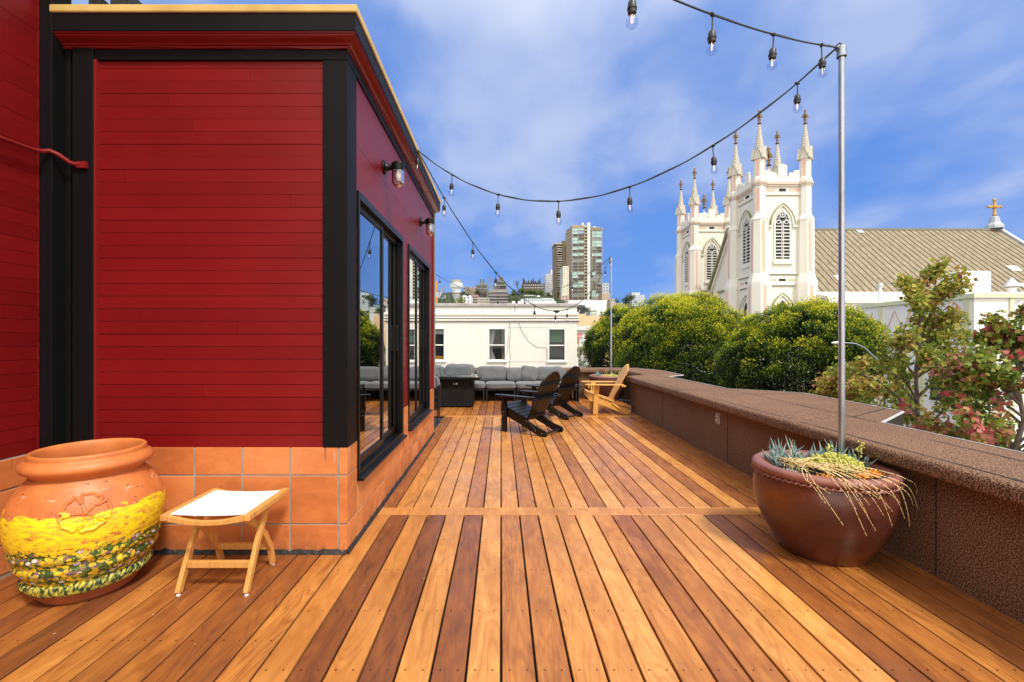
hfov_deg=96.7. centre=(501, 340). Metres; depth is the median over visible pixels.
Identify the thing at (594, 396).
adirondack chair
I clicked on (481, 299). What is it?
red brown flats
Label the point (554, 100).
sky
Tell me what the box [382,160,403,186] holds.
wall lamp
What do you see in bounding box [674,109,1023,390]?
church
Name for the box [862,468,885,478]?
rosette succulent
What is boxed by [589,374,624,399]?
clay pot
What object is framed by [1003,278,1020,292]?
vent pipe
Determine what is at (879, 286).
vent pipe
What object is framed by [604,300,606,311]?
balcony block
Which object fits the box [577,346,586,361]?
hill tree
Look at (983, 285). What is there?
roof screen
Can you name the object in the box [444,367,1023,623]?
parapet wall
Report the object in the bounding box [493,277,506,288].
stepped apartments
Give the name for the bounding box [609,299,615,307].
tan apartments
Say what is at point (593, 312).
house
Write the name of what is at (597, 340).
clipped ficus tree
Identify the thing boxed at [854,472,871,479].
rosette succulent
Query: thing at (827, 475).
rosette succulent
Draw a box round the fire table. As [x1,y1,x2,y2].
[435,366,482,406]
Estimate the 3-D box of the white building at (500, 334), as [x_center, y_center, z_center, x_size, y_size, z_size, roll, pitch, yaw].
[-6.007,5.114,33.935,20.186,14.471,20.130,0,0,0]
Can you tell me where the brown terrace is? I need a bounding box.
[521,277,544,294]
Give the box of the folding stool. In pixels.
[160,488,288,595]
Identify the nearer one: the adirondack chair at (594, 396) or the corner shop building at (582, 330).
the adirondack chair at (594, 396)
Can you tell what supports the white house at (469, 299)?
on the ground
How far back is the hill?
327.53 m
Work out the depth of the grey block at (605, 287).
520.00 m
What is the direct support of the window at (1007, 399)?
in the parish hall
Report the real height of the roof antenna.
2.882 m
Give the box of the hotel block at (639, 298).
[627,295,644,308]
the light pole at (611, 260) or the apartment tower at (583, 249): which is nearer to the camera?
the light pole at (611, 260)
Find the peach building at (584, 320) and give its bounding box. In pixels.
[577,314,614,365]
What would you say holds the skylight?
on the white building at (500, 334)
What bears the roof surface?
on the lower storeys
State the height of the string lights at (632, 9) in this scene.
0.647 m
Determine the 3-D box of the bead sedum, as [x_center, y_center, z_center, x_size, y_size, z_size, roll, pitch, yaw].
[2.195,0.742,2.959,0.380,0.167,0.266,0,0,0]
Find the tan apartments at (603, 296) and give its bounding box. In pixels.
[598,293,609,308]
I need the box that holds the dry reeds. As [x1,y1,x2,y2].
[772,445,917,535]
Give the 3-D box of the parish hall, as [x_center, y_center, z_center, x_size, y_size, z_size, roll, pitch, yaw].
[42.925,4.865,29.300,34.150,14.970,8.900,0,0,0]
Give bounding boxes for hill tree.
[454,295,466,302]
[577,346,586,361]
[579,349,589,366]
[580,306,590,314]
[622,294,638,305]
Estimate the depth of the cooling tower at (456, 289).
29.74 m
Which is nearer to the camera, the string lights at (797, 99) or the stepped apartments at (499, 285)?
the string lights at (797, 99)
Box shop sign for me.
[577,334,584,343]
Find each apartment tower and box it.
[552,241,565,298]
[565,222,602,299]
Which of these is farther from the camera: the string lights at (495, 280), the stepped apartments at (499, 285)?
the stepped apartments at (499, 285)
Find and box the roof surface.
[328,399,677,681]
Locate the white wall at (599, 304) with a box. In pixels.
[565,300,603,315]
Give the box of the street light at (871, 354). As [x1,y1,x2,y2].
[832,341,888,406]
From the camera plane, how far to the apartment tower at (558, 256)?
440.00 m
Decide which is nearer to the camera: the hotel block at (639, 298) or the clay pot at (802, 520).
the clay pot at (802, 520)
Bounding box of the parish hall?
[855,293,1023,450]
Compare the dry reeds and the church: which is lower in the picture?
the dry reeds
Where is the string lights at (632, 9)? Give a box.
[627,0,837,73]
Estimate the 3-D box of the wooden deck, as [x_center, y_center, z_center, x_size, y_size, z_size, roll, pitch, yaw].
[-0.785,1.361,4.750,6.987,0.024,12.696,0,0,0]
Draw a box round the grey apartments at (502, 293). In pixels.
[488,289,508,302]
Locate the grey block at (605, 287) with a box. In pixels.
[602,283,608,292]
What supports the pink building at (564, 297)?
on the hill
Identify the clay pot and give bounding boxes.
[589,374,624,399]
[751,450,904,566]
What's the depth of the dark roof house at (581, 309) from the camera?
150.00 m
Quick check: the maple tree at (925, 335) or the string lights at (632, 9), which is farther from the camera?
the maple tree at (925, 335)
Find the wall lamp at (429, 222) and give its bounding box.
[420,217,433,235]
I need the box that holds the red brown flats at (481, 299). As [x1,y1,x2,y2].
[477,297,489,302]
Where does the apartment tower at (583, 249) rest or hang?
on the hill
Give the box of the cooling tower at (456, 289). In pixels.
[450,280,462,302]
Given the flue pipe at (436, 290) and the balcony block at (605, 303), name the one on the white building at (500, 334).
the flue pipe at (436, 290)
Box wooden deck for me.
[0,397,1023,681]
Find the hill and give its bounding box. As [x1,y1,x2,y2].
[438,292,608,311]
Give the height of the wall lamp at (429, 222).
0.226 m
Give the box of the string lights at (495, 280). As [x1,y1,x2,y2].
[419,153,609,321]
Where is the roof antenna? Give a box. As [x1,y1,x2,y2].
[478,276,495,302]
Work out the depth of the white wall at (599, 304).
170.00 m
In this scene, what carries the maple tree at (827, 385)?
on the sidewalk
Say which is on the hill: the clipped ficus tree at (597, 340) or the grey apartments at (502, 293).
the grey apartments at (502, 293)
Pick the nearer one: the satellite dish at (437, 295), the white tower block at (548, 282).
the satellite dish at (437, 295)
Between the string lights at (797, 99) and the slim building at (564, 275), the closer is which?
the string lights at (797, 99)
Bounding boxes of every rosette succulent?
[816,473,834,477]
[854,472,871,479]
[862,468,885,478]
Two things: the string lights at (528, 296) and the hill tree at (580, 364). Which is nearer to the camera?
the string lights at (528, 296)
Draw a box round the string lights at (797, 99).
[416,48,836,221]
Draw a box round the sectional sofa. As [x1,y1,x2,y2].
[435,363,578,401]
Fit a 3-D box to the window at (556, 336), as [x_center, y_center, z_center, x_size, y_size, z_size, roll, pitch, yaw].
[2.941,0.220,24.098,1.068,1.821,0.375,0,0,0]
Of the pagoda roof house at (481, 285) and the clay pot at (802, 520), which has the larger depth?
the pagoda roof house at (481, 285)
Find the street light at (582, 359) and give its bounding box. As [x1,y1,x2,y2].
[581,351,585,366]
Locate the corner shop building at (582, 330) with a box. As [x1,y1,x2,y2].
[577,326,590,366]
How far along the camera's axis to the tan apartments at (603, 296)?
330.00 m
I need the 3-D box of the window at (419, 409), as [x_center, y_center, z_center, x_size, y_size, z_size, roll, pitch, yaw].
[-1.036,-0.037,5.490,0.208,1.975,1.420,0,0,0]
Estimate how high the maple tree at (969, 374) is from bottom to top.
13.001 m
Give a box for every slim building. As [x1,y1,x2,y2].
[560,266,568,294]
[560,285,564,295]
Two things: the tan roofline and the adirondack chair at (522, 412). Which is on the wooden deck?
the adirondack chair at (522, 412)
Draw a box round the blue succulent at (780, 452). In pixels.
[761,435,876,469]
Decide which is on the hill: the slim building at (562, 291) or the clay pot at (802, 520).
the slim building at (562, 291)
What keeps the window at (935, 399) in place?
in the parish hall
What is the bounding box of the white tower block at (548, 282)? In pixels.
[544,274,551,295]
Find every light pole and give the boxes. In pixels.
[609,258,612,373]
[834,42,846,454]
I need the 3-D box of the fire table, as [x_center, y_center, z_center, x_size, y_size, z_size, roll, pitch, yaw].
[-0.925,0.938,9.510,1.070,0.785,0.860,0,0,0]
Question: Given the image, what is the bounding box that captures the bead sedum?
[806,441,864,473]
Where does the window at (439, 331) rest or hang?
in the white building at (500, 334)
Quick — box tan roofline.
[469,287,476,293]
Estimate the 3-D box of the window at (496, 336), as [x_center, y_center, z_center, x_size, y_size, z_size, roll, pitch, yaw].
[-0.213,0.206,24.098,1.075,1.821,0.375,0,0,0]
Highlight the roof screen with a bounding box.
[937,271,990,293]
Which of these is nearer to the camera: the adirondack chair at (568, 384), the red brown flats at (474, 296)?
the adirondack chair at (568, 384)
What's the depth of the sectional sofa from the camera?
10.56 m
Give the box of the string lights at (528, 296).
[436,257,610,303]
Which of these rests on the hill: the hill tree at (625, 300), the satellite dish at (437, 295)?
the hill tree at (625, 300)
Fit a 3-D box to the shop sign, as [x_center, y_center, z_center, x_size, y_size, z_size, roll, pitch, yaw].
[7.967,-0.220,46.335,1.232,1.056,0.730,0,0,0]
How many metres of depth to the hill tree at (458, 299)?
27.82 m
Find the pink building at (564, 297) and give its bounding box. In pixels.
[559,295,568,300]
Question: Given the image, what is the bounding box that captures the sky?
[72,0,1023,307]
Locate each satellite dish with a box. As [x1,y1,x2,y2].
[435,292,445,302]
[439,286,444,302]
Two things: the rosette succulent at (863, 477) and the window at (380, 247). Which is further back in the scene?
the window at (380, 247)
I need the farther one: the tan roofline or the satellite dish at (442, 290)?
the tan roofline
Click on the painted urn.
(80, 521)
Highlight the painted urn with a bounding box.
[0,438,165,605]
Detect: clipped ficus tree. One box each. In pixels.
[582,303,679,400]
[609,290,747,386]
[712,295,894,401]
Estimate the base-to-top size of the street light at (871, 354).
12.343 m
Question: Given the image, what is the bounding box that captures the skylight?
[512,298,555,302]
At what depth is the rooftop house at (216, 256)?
2.89 m
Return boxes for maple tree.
[808,355,931,414]
[823,255,1016,444]
[883,300,1023,451]
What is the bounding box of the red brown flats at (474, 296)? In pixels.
[471,294,478,302]
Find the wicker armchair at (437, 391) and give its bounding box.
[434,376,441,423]
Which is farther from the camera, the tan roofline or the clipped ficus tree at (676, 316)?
the tan roofline
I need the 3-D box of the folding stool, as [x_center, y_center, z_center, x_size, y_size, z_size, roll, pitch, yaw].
[-1.532,1.125,2.570,0.466,0.450,0.440,0,0,0]
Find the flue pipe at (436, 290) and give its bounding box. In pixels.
[435,281,437,302]
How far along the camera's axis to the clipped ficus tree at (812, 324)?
12.50 m
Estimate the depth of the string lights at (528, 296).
10.56 m
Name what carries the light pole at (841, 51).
in the clay pot at (802, 520)
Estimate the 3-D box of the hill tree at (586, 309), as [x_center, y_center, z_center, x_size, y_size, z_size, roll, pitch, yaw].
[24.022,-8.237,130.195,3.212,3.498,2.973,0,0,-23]
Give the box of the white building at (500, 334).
[435,303,578,366]
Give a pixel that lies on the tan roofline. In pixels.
(473, 289)
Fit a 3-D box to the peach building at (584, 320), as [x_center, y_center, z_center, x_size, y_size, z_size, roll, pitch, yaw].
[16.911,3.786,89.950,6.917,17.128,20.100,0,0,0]
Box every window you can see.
[357,190,406,480]
[408,244,432,430]
[435,327,445,361]
[487,328,506,361]
[547,328,566,362]
[929,379,941,402]
[1002,376,1021,401]
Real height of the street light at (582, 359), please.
12.528 m
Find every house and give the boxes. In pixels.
[0,0,440,578]
[463,295,472,302]
[476,279,485,296]
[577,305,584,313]
[586,308,597,315]
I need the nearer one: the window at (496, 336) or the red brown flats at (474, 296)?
the window at (496, 336)
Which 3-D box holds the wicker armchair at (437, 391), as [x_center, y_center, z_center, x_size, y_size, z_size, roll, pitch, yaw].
[-1.355,0.959,7.692,0.690,0.781,0.583,0,0,0]
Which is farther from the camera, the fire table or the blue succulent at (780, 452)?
the fire table
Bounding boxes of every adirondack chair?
[495,371,563,436]
[526,366,582,419]
[581,364,629,413]
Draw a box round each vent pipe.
[877,283,882,302]
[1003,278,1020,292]
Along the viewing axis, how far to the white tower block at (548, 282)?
480.00 m
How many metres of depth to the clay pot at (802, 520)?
2.67 m

